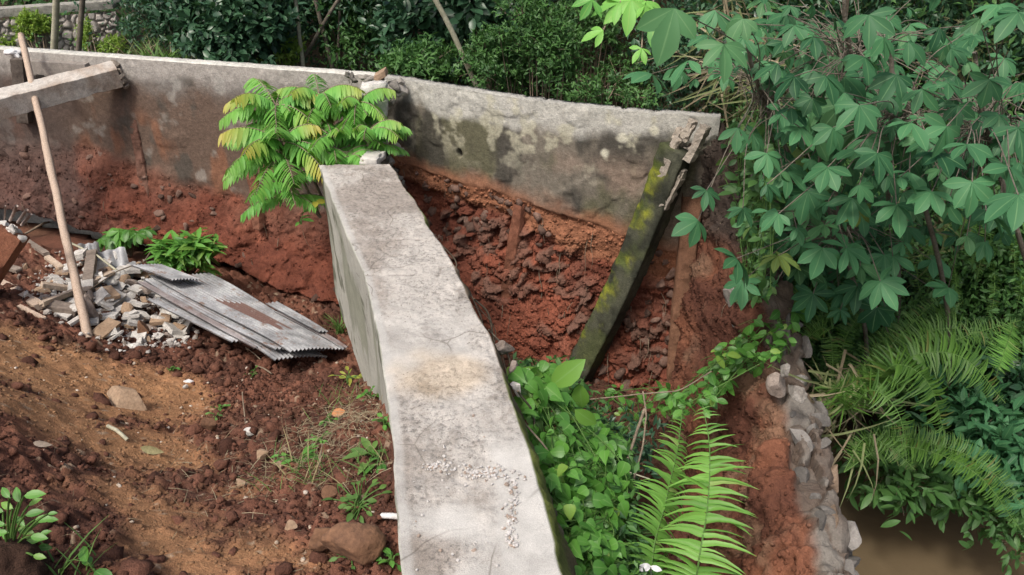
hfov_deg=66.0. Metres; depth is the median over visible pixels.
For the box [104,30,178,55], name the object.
grass tuft
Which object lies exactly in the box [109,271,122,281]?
rubble fragment
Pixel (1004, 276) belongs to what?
undergrowth
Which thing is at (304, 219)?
sprout
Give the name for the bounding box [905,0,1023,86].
hanging grass
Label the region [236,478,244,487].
rough stone
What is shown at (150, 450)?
fallen leaf
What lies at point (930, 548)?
creek water
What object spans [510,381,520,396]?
crumbled lump
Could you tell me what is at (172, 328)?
rubble fragment
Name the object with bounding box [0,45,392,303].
retaining wall
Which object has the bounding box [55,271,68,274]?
rubble fragment
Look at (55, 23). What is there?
tree
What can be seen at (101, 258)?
thin stick
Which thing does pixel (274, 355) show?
corrugated sheet
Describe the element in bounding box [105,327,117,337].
rubble fragment
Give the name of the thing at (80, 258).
rubble fragment
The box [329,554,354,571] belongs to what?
weed
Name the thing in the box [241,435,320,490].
grass tuft
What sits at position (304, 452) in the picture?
weed
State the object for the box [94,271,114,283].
timber piece
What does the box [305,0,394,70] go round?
shrub
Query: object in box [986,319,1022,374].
fern
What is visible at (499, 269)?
fine roots
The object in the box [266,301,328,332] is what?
corrugated sheet
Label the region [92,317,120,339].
rubble fragment
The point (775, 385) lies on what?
wall stone
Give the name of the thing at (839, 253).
cassava plant
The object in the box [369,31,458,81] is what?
shrub
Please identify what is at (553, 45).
shrub
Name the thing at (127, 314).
concrete block
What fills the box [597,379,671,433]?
vine
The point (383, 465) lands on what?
weed
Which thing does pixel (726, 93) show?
hanging grass
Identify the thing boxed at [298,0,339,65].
tree
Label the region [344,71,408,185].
broken wall joint
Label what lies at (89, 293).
rubble chunk
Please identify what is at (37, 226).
thin stick
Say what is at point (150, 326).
rubble chunk
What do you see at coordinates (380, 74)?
loose brick
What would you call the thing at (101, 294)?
rubble fragment
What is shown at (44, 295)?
rubble chunk
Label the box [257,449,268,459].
rough stone
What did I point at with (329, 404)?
grass tuft
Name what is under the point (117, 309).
rubble fragment
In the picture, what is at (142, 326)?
rough stone
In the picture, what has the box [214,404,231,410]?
weed
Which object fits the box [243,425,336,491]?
grass tuft
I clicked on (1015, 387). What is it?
shrub
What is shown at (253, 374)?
weed
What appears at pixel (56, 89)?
concrete brace beam
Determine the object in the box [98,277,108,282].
rubble fragment
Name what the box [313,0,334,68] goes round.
tree
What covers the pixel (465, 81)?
undergrowth
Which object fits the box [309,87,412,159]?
pinnate sapling
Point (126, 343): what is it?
rubble crumbs
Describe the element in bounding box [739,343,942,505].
hanging grass
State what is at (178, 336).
rubble fragment
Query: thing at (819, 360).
fern
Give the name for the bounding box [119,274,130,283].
rubble chunk
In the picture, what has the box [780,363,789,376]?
wall stone
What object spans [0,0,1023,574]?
ground
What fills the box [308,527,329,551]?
boulder
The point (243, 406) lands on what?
thin stick
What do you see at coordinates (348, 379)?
weed
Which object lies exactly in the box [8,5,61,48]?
shrub
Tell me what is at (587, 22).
shrub
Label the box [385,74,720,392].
retaining wall
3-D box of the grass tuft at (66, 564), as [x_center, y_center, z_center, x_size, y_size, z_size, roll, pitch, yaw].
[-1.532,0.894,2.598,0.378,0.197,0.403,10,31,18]
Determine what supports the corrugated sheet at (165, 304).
on the corrugated sheet at (274, 355)
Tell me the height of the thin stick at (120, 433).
0.055 m
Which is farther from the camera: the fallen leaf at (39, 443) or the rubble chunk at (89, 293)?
the rubble chunk at (89, 293)
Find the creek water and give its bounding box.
[822,415,1023,574]
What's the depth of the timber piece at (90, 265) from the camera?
6.61 m
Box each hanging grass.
[634,0,824,127]
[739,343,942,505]
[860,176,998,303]
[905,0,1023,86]
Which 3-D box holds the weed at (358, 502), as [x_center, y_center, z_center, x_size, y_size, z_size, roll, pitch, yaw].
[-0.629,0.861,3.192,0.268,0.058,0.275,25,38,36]
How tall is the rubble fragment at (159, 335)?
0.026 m
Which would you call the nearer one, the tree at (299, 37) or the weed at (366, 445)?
the weed at (366, 445)
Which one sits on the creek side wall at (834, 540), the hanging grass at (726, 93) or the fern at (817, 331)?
the fern at (817, 331)
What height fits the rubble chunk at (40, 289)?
0.092 m
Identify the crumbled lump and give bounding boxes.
[495,340,514,354]
[508,360,517,373]
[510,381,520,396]
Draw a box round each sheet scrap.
[77,241,99,251]
[97,247,128,267]
[106,270,127,290]
[128,261,137,276]
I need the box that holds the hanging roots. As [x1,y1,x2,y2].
[442,245,550,467]
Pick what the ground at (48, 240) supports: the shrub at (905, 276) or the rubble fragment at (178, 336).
the shrub at (905, 276)
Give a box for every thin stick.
[24,221,49,233]
[72,243,116,269]
[85,252,150,292]
[106,424,128,440]
[242,392,245,421]
[380,513,397,519]
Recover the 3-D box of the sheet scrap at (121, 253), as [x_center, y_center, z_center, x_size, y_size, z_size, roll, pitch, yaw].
[-3.555,-0.225,6.992,0.280,0.194,0.218,-15,33,-25]
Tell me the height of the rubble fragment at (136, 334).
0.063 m
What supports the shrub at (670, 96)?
on the ground at (48, 240)
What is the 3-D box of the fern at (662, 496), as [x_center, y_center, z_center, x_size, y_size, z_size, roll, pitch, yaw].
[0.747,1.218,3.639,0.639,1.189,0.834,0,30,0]
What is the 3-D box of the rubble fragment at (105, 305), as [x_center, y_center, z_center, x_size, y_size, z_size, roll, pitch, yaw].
[-3.157,0.096,6.233,0.109,0.075,0.207,7,30,12]
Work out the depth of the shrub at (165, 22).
9.41 m
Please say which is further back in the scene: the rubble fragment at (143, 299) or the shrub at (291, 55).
the shrub at (291, 55)
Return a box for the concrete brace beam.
[0,59,128,120]
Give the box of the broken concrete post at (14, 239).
[0,205,31,283]
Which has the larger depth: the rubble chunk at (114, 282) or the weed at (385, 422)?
the rubble chunk at (114, 282)
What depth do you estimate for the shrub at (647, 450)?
4.67 m
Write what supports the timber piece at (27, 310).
on the ground at (48, 240)
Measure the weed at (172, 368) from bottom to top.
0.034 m
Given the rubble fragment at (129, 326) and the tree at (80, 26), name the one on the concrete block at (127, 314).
the rubble fragment at (129, 326)
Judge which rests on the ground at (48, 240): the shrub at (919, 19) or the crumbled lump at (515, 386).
the shrub at (919, 19)
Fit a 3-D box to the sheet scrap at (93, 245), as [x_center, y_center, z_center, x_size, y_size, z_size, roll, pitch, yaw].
[-3.903,-0.338,7.282,0.178,0.158,0.122,0,30,0]
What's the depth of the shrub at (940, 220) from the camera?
5.79 m
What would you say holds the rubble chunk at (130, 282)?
on the sheet scrap
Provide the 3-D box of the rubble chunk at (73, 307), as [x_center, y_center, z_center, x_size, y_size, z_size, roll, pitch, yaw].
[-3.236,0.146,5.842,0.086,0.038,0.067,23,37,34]
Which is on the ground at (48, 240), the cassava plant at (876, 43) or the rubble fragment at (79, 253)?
the cassava plant at (876, 43)
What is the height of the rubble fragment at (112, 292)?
0.047 m
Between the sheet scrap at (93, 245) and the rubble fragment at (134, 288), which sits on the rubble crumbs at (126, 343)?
the rubble fragment at (134, 288)
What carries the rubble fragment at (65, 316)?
on the ground at (48, 240)
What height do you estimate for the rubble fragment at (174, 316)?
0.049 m
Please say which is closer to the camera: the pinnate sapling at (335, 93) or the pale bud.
the pale bud
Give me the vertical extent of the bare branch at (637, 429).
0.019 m
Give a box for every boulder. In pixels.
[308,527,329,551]
[320,522,385,564]
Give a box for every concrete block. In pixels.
[122,312,139,321]
[359,150,385,164]
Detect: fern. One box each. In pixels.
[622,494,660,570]
[623,403,756,574]
[793,284,861,376]
[814,296,1020,445]
[841,417,1023,529]
[905,200,1023,364]
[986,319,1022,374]
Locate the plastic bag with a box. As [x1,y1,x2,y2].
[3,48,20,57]
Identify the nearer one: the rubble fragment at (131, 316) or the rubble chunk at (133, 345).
the rubble chunk at (133, 345)
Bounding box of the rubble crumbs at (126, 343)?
[31,258,198,353]
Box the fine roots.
[21,165,752,554]
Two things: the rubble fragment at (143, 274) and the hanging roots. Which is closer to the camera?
the hanging roots
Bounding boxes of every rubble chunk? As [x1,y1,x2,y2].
[34,286,51,293]
[39,294,50,297]
[62,270,69,277]
[69,303,76,311]
[85,290,94,299]
[110,279,117,285]
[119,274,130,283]
[121,302,134,313]
[125,279,138,285]
[127,291,135,298]
[127,342,143,347]
[136,310,150,320]
[136,336,143,344]
[139,286,151,293]
[146,323,156,329]
[151,315,164,325]
[164,332,172,337]
[166,340,173,347]
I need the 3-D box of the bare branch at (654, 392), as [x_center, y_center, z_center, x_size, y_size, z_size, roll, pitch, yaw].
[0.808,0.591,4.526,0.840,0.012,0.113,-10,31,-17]
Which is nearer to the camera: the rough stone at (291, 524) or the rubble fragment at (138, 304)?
the rough stone at (291, 524)
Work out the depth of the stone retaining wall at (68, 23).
10.38 m
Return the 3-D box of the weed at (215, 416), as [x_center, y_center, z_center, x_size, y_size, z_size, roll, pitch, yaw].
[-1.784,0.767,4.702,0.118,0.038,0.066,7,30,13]
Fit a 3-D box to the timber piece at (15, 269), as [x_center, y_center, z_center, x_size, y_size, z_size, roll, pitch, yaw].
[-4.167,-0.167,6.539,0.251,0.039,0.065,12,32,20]
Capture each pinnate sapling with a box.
[218,118,344,221]
[219,78,334,211]
[268,74,373,169]
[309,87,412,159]
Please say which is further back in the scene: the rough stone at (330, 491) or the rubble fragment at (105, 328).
the rubble fragment at (105, 328)
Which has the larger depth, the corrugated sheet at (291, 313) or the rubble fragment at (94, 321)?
the corrugated sheet at (291, 313)
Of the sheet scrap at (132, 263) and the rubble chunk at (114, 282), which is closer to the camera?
the rubble chunk at (114, 282)
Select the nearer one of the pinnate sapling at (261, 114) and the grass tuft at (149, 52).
the pinnate sapling at (261, 114)
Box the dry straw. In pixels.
[0,338,390,573]
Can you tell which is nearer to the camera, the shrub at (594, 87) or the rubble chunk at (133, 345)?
the rubble chunk at (133, 345)
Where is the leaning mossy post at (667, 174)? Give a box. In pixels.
[568,118,711,383]
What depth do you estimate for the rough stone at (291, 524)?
3.11 m
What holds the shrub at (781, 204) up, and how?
on the ground at (48, 240)
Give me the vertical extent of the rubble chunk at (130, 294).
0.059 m
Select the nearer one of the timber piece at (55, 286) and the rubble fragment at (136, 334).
the rubble fragment at (136, 334)
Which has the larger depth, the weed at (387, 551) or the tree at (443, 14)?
the tree at (443, 14)
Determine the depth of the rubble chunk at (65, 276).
6.61 m
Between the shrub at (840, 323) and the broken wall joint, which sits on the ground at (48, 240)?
the shrub at (840, 323)
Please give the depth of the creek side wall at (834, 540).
4.63 m
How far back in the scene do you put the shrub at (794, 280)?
5.62 m
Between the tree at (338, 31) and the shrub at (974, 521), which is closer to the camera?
the shrub at (974, 521)
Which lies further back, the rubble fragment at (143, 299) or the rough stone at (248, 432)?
the rubble fragment at (143, 299)
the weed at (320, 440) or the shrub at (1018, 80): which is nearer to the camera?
the weed at (320, 440)
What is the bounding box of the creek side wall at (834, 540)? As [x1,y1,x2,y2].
[666,123,861,574]
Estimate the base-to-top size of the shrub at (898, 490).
1.360 m
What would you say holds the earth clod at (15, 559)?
on the ground at (48, 240)
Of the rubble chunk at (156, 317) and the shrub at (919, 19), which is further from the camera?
the shrub at (919, 19)
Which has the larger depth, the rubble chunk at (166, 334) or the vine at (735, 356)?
the rubble chunk at (166, 334)
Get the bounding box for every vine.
[505,360,640,574]
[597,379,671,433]
[656,301,805,421]
[716,121,787,308]
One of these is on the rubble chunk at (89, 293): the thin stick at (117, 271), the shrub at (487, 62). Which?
the thin stick at (117, 271)
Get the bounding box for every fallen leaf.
[33,440,51,446]
[140,446,162,454]
[332,408,344,416]
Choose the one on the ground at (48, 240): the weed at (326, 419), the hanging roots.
the weed at (326, 419)
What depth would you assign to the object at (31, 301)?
5.75 m
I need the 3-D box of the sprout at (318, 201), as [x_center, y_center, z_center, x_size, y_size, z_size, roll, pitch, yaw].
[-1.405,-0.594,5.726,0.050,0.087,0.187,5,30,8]
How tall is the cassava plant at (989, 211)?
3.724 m
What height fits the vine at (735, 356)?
0.534 m
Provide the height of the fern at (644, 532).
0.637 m
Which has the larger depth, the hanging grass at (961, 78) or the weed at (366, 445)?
the hanging grass at (961, 78)
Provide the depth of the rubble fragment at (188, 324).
6.14 m
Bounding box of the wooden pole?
[18,32,92,338]
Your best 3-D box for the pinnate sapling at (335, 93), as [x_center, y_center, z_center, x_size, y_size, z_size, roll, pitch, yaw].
[-1.401,-1.136,6.037,0.708,0.839,1.236,-14,32,-23]
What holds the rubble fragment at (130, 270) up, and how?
on the sheet scrap at (132, 263)
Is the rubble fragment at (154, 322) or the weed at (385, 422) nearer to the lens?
the weed at (385, 422)
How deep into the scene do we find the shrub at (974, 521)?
5.04 m
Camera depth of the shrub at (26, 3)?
12.42 m
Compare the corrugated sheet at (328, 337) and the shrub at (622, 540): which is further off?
the corrugated sheet at (328, 337)
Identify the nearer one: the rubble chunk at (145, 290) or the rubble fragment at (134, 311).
the rubble fragment at (134, 311)
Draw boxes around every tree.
[50,0,59,49]
[75,0,84,50]
[293,0,304,66]
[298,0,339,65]
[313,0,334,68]
[336,0,340,68]
[433,0,477,86]
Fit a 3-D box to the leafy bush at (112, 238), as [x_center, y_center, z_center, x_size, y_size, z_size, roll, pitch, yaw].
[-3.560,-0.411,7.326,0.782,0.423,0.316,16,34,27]
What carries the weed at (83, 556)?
on the ground at (48, 240)
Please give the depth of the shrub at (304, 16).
9.35 m
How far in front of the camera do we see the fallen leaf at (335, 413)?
4.37 m
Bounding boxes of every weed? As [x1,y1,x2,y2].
[0,487,57,559]
[78,546,111,574]
[167,366,179,370]
[205,412,222,419]
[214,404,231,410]
[243,365,261,377]
[272,445,325,471]
[304,431,330,446]
[319,413,337,426]
[321,477,392,522]
[328,366,362,385]
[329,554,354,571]
[342,437,386,474]
[356,386,378,400]
[363,450,386,475]
[372,413,389,430]
[375,547,401,571]
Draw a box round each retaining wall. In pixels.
[0,0,121,52]
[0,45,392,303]
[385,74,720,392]
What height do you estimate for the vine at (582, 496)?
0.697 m
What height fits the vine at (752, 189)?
1.265 m
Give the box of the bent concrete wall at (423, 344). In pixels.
[319,164,578,574]
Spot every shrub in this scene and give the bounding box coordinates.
[0,0,76,16]
[0,33,19,46]
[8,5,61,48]
[74,16,100,51]
[97,29,129,53]
[115,0,194,58]
[150,0,305,64]
[256,32,306,65]
[258,0,316,65]
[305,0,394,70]
[357,0,474,82]
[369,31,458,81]
[422,0,543,90]
[444,21,535,93]
[488,0,594,99]
[545,0,640,103]
[552,51,664,107]
[563,515,647,569]
[594,401,666,493]
[631,22,737,111]
[726,31,797,142]
[753,93,826,233]
[778,193,786,209]
[782,144,869,286]
[792,248,811,286]
[802,271,882,397]
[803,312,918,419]
[831,405,964,539]
[840,123,937,225]
[885,213,987,316]
[894,3,967,42]
[904,356,1023,520]
[906,423,1023,549]
[921,43,1023,158]
[936,341,1023,435]
[953,185,1023,286]
[962,479,1023,574]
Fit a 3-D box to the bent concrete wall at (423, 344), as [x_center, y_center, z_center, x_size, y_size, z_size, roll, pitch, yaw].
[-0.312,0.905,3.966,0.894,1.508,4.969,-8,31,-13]
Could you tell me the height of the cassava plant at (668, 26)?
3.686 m
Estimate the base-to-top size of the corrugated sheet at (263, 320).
0.363 m
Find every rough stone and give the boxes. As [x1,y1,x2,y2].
[84,294,99,323]
[107,385,146,410]
[137,320,149,333]
[201,417,216,429]
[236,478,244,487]
[244,427,253,435]
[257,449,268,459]
[285,520,297,530]
[321,485,336,501]
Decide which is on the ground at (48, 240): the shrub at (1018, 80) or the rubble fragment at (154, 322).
the shrub at (1018, 80)
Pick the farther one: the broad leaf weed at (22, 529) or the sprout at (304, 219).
the sprout at (304, 219)
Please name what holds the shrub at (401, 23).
on the ground at (48, 240)
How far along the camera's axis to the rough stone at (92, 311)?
5.84 m
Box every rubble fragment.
[48,275,67,284]
[54,298,77,320]
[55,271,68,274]
[67,316,79,325]
[68,279,93,289]
[74,248,87,257]
[76,254,85,260]
[82,260,107,273]
[89,317,98,325]
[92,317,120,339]
[93,287,110,305]
[95,285,120,300]
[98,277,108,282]
[98,312,118,319]
[99,289,126,310]
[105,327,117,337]
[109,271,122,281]
[109,330,123,339]
[111,305,121,311]
[116,265,142,273]
[122,313,139,319]
[124,318,145,328]
[127,284,142,294]
[127,319,137,326]
[128,301,148,307]
[128,309,137,314]
[130,331,146,342]
[133,272,154,278]
[140,296,147,302]
[149,315,171,325]
[152,332,164,338]
[159,309,180,319]
[162,322,182,334]
[172,335,184,337]
[173,322,185,329]
[182,321,191,334]
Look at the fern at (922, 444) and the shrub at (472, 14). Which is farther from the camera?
the shrub at (472, 14)
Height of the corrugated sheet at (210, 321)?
0.341 m
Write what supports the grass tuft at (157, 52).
on the ground at (48, 240)
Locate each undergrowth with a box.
[25,11,1023,342]
[64,0,873,118]
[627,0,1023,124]
[689,78,1023,430]
[842,46,1023,387]
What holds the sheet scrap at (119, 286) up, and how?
on the ground at (48, 240)
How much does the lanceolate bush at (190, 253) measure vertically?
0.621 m
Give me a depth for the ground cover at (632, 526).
3.83 m
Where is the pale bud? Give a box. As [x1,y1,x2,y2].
[639,563,661,574]
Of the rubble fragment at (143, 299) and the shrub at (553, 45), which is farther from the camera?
the shrub at (553, 45)
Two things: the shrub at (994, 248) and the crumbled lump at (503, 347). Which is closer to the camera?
the crumbled lump at (503, 347)
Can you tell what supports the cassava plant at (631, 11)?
on the ground at (48, 240)
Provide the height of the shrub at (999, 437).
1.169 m
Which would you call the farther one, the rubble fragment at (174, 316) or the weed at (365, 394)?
the rubble fragment at (174, 316)
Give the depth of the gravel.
2.83 m
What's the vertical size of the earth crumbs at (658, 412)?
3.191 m
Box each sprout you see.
[295,209,313,225]
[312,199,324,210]
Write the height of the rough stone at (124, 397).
0.162 m
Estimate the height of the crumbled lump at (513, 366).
0.072 m
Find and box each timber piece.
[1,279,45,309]
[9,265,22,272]
[17,304,46,318]
[27,239,49,255]
[37,289,72,306]
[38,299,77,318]
[40,281,67,290]
[44,255,63,269]
[82,249,97,293]
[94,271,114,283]
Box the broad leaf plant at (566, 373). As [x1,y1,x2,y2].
[513,359,595,425]
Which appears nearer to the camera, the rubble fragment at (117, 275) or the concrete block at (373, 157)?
the concrete block at (373, 157)
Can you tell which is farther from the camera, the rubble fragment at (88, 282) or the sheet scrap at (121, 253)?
the sheet scrap at (121, 253)
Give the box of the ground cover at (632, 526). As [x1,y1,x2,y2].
[508,350,654,574]
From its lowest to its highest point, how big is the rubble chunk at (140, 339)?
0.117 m
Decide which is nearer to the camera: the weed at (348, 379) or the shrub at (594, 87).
the weed at (348, 379)
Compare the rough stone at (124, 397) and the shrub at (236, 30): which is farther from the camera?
the shrub at (236, 30)
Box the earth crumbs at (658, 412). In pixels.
[0,122,815,574]
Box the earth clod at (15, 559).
[0,538,49,574]
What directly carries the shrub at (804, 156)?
on the ground at (48, 240)
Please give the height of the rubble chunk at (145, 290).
0.071 m
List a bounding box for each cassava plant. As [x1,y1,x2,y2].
[571,0,849,281]
[622,0,910,288]
[711,0,1009,346]
[714,125,964,435]
[760,15,1023,427]
[863,3,1023,307]
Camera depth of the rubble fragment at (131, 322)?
6.03 m
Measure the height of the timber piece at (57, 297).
0.202 m
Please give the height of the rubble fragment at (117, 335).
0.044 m
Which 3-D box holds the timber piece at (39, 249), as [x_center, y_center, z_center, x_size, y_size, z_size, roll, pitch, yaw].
[-4.483,-0.398,7.381,0.051,0.172,0.898,-26,39,-38]
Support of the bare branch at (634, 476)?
on the ground cover at (632, 526)
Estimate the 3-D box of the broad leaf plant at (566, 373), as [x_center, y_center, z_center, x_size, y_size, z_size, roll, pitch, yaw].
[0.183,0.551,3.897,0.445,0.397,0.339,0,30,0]
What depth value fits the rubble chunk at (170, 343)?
5.84 m
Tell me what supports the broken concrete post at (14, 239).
on the ground at (48, 240)
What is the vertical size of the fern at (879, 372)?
0.819 m
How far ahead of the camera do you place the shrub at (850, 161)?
6.66 m
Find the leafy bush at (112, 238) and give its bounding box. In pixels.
[97,226,156,255]
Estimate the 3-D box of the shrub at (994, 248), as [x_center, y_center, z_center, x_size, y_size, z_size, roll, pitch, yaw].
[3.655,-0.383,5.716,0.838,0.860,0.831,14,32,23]
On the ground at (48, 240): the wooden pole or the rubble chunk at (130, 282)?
the wooden pole
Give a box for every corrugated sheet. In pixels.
[131,263,198,280]
[136,281,263,348]
[143,278,324,351]
[146,297,240,342]
[148,272,344,352]
[243,337,326,360]
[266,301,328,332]
[274,311,348,348]
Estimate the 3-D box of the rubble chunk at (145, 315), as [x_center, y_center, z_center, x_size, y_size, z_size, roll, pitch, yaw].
[-2.894,0.221,6.158,0.158,0.091,0.066,0,30,0]
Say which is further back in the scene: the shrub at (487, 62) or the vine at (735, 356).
the shrub at (487, 62)
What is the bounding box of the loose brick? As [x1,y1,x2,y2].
[374,67,387,80]
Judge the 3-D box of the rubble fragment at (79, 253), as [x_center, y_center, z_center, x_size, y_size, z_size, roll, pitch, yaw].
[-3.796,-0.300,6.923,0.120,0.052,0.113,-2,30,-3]
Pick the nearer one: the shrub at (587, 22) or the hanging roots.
the hanging roots
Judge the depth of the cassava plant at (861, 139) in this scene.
3.69 m
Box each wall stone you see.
[723,288,733,307]
[766,372,785,397]
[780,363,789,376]
[788,385,807,403]
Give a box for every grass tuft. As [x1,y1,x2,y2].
[8,519,117,574]
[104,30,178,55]
[115,38,197,58]
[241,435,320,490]
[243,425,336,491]
[302,379,363,417]
[304,438,388,494]
[323,311,346,334]
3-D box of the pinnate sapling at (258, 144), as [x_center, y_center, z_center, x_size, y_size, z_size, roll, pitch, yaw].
[-1.658,-0.879,5.844,0.920,0.768,0.919,-26,38,-37]
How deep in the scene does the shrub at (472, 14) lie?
8.11 m
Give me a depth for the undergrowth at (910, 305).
5.87 m
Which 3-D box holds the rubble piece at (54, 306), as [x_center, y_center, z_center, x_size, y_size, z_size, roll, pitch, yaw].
[-3.352,0.162,5.837,0.257,0.154,0.103,-6,30,-11]
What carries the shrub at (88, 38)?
on the undergrowth at (465, 81)
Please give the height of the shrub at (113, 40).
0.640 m
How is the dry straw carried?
on the ground at (48, 240)
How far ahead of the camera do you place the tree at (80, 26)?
9.32 m
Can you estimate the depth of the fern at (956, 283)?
5.47 m
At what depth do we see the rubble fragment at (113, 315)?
5.98 m
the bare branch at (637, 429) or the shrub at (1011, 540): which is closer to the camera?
the bare branch at (637, 429)
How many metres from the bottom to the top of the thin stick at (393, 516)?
0.040 m
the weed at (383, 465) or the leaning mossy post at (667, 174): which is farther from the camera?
the leaning mossy post at (667, 174)
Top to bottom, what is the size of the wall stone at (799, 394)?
0.099 m
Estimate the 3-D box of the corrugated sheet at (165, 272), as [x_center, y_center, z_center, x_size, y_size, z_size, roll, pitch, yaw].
[-2.767,-0.123,6.303,0.387,0.207,0.285,11,31,19]
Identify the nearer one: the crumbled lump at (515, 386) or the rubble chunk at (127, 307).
the crumbled lump at (515, 386)
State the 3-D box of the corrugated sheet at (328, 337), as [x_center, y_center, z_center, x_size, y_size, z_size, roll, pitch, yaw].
[-1.577,0.323,6.181,0.751,0.110,0.085,19,35,30]
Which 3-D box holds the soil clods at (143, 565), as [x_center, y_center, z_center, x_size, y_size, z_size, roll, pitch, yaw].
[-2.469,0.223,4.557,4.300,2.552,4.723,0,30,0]
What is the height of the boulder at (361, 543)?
0.142 m
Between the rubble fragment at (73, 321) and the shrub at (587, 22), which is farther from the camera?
the shrub at (587, 22)
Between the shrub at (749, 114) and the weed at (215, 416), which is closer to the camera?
the weed at (215, 416)
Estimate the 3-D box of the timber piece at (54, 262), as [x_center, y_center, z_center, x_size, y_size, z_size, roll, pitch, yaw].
[-3.937,-0.216,6.784,0.251,0.057,0.053,21,36,32]
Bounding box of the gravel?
[413,410,530,570]
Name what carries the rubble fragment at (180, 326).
on the rubble fragment at (172, 328)
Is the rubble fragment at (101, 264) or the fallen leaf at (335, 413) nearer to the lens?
the fallen leaf at (335, 413)
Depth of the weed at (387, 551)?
2.76 m
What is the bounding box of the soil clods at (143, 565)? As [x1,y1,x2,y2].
[0,265,395,574]
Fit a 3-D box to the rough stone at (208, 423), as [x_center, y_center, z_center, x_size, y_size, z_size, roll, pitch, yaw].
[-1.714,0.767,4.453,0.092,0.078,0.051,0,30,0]
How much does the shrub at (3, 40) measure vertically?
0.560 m
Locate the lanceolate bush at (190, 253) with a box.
[144,227,227,275]
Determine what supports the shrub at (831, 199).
on the ground at (48, 240)
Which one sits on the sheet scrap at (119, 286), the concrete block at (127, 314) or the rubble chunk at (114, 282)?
the rubble chunk at (114, 282)
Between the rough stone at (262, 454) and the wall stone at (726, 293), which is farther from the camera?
the wall stone at (726, 293)
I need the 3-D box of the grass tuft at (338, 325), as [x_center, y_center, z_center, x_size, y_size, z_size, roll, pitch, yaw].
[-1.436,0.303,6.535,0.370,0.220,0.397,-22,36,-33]
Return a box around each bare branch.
[590,371,711,399]
[627,409,644,459]
[633,391,646,479]
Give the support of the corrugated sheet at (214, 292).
on the corrugated sheet at (274, 355)
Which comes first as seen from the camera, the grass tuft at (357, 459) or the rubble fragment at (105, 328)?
the grass tuft at (357, 459)

